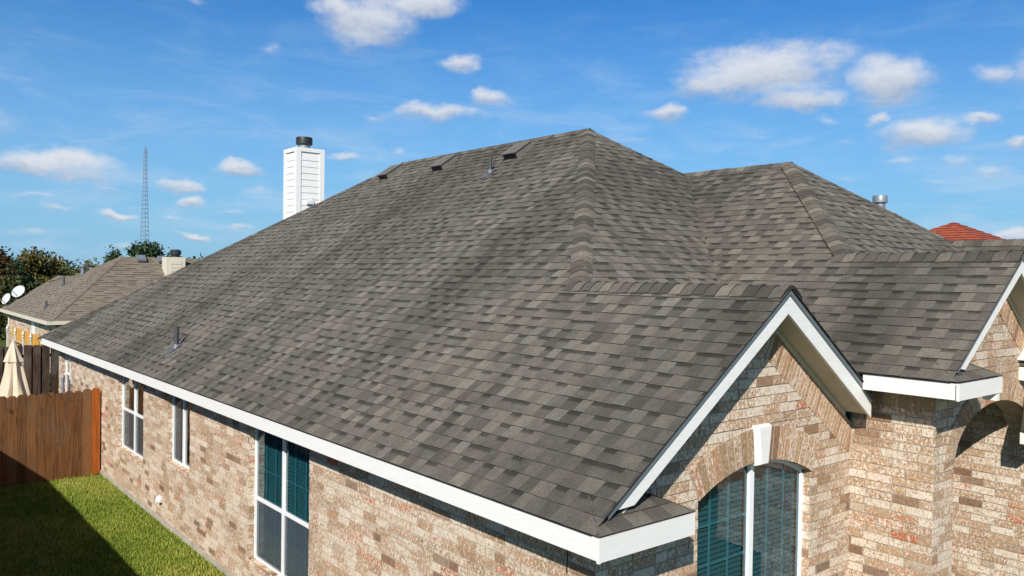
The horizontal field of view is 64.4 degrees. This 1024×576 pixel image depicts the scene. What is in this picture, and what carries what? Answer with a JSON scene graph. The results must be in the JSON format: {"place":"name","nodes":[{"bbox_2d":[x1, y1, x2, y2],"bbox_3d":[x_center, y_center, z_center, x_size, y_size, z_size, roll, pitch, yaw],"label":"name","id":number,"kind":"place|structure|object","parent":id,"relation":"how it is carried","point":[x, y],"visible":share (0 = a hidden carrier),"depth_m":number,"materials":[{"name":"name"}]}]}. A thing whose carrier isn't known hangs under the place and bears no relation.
{"place":"outdoors","nodes":[
{"label":"outdoors","id":0,"kind":"place"},
{"bbox_2d":[0,249,199,353],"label":"neighbour house","id":1,"kind":"structure","parent":0,"point":[51,304],"depth_m":40.67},
{"bbox_2d":[0,293,9,304],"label":"satellite dish","id":2,"kind":"object","parent":1,"relation":"attached to","point":[5,298],"visible":0.98,"depth_m":46.41,"materials":[{"name":"paint"}]},
{"bbox_2d":[12,285,24,297],"bbox_3d":[-28.202,0.225,46.397,0.612,0.737,0.985,0,1,-39],"label":"satellite dish","id":3,"kind":"object","parent":1,"relation":"attached to","point":[17,291],"visible":0.98,"depth_m":46.51,"materials":[{"name":"paint"}]},
{"bbox_2d":[31,321,34,333],"bbox_3d":[-24.040,2.404,40.865,0.060,1.490,0.800,0,1,-39],"label":"window","id":4,"kind":"structure","parent":1,"relation":"in","point":[32,322],"depth_m":40.79,"materials":[{"name":"white plastic"}]},
{"bbox_2d":[0,340,253,575],"bbox_3d":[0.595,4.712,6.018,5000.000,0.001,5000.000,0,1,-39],"label":"ground","id":5,"kind":"structure","parent":0,"point":[3,343],"depth_m":14.27,"materials":[{"name":"green plant"}]},
{"bbox_2d":[0,246,20,300],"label":"tree","id":6,"kind":"object","parent":5,"relation":"on","point":[5,258],"visible":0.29,"depth_m":56.03,"materials":[{"name":"green plant"}]},
{"bbox_2d":[0,273,25,339],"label":"tree","id":7,"kind":"object","parent":5,"relation":"on","point":[7,284],"visible":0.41,"depth_m":54.66,"materials":[{"name":"green plant"}]},
{"bbox_2d":[0,340,30,397],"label":"patio umbrella","id":8,"kind":"object","parent":5,"relation":"on","point":[14,382],"visible":0.7,"depth_m":21.34,"materials":[{"name":"beige fabric"}]},
{"bbox_2d":[2,252,32,283],"bbox_3d":[-36.946,0.348,60.227,3.052,5.973,3.052,0,1,-39],"label":"tree","id":9,"kind":"object","parent":5,"relation":"on","point":[17,266],"visible":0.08,"depth_m":60.06,"materials":[{"name":"green plant"}]},
{"bbox_2d":[6,324,32,354],"bbox_3d":[-16.661,2.741,27.451,0.110,2.780,4.805,0,1,-39],"label":"iron fence","id":10,"kind":"object","parent":5,"relation":"on","point":[14,338],"visible":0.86,"depth_m":27.90,"materials":[{"name":"white metal"}]},
{"bbox_2d":[12,326,41,345],"bbox_3d":[-16.538,2.797,27.771,0.084,2.662,6.235,0,1,-39],"label":"wooden fence","id":11,"kind":"object","parent":5,"relation":"on","point":[35,341],"visible":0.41,"depth_m":27.88,"materials":[{"name":"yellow wood"}]},
{"bbox_2d":[0,344,58,399],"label":"wooden fence","id":12,"kind":"object","parent":5,"relation":"on","point":[41,366],"visible":0.09,"depth_m":24.73,"materials":[{"name":"brown wood"}]},
{"bbox_2d":[12,272,50,296],"bbox_3d":[-34.478,1.874,57.885,3.750,6.060,2.903,1,1,-19],"label":"tree","id":13,"kind":"object","parent":5,"relation":"on","point":[30,285],"visible":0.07,"depth_m":57.76,"materials":[{"name":"green plant"}]},
{"bbox_2d":[16,246,66,284],"bbox_3d":[-36.587,0.040,62.233,4.335,6.540,4.481,1,1,-5],"label":"tree","id":14,"kind":"object","parent":5,"relation":"on","point":[37,266],"visible":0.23,"depth_m":61.68,"materials":[{"name":"green plant"}]},
{"bbox_2d":[0,388,99,485],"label":"wooden fence","id":15,"kind":"object","parent":5,"relation":"on","point":[51,435],"visible":1,"depth_m":18.30,"materials":[{"name":"brown wood"}]},
{"bbox_2d":[40,252,67,275],"bbox_3d":[-36.438,0.193,64.024,3.791,6.185,3.419,0,1,-39],"label":"tree","id":16,"kind":"object","parent":5,"relation":"on","point":[58,265],"visible":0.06,"depth_m":64.11,"materials":[{"name":"green plant"}]},
{"bbox_2d":[61,375,64,393],"bbox_3d":[-12.067,3.314,21.855,0.100,1.940,0.100,0,1,-39],"label":"metal post","id":17,"kind":"object","parent":5,"relation":"on","point":[62,378],"visible":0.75,"depth_m":21.82,"materials":[{"name":"metal"}]},
{"bbox_2d":[3,252,202,275],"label":"woods","id":18,"kind":"object","parent":5,"relation":"on","point":[71,270],"visible":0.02,"depth_m":110.84,"materials":[{"name":"green plant"}]},
{"bbox_2d":[99,245,123,262],"bbox_3d":[-28.514,0.139,58.050,1.655,6.709,2.473,0,1,-39],"label":"tree","id":19,"kind":"object","parent":5,"relation":"on","point":[112,255],"visible":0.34,"depth_m":57.82,"materials":[{"name":"green plant"}]},
{"bbox_2d":[140,146,148,240],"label":"lattice tower","id":20,"kind":"structure","parent":5,"relation":"on","point":[145,182],"depth_m":149.73,"materials":[{"name":"metal"}]},
{"bbox_2d":[125,240,164,257],"bbox_3d":[-27.219,-0.053,60.204,2.871,7.068,2.519,0,1,-24],"label":"tree","id":21,"kind":"object","parent":5,"relation":"on","point":[150,250],"visible":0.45,"depth_m":59.58,"materials":[{"name":"green plant"}]},
{"bbox_2d":[37,128,1023,575],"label":"brick house","id":22,"kind":"structure","parent":5,"relation":"on","point":[585,352],"depth_m":9.80,"materials":[{"name":"brick"}]},
{"bbox_2d":[65,354,70,391],"bbox_3d":[-11.987,2.421,22.104,0.054,1.420,1.120,0,1,-39],"label":"window","id":23,"kind":"structure","parent":22,"relation":"in","point":[68,357],"depth_m":22.36,"materials":[{"name":"white plastic"}]},
{"bbox_2d":[122,376,143,458],"bbox_3d":[-7.963,2.675,17.217,0.054,1.660,1.990,0,1,-39],"label":"window","id":24,"kind":"structure","parent":22,"relation":"in","point":[132,390],"depth_m":17.42,"materials":[{"name":"grey glass"}]},
{"bbox_2d":[172,396,189,468],"bbox_3d":[-5.936,2.572,14.756,0.054,1.320,1.280,0,1,-39],"label":"window","id":25,"kind":"structure","parent":22,"relation":"in","point":[181,408],"depth_m":14.91,"materials":[{"name":"white plastic"}]},
{"bbox_2d":[254,428,309,575],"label":"window","id":26,"kind":"structure","parent":22,"relation":"in","point":[282,466],"depth_m":11.51,"materials":[{"name":"teal glass"}]},
{"bbox_2d":[697,459,803,575],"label":"window","id":27,"kind":"structure","parent":22,"relation":"in","point":[750,522],"depth_m":8.13,"materials":[{"name":"teal glass"}]},
{"bbox_2d":[0,0,1023,269],"label":"sky","id":28,"kind":"structure","parent":0,"point":[919,104],"materials":[{"name":"blue"}]},
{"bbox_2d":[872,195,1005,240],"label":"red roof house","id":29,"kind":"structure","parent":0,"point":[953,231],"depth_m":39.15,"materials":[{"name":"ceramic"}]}
]}

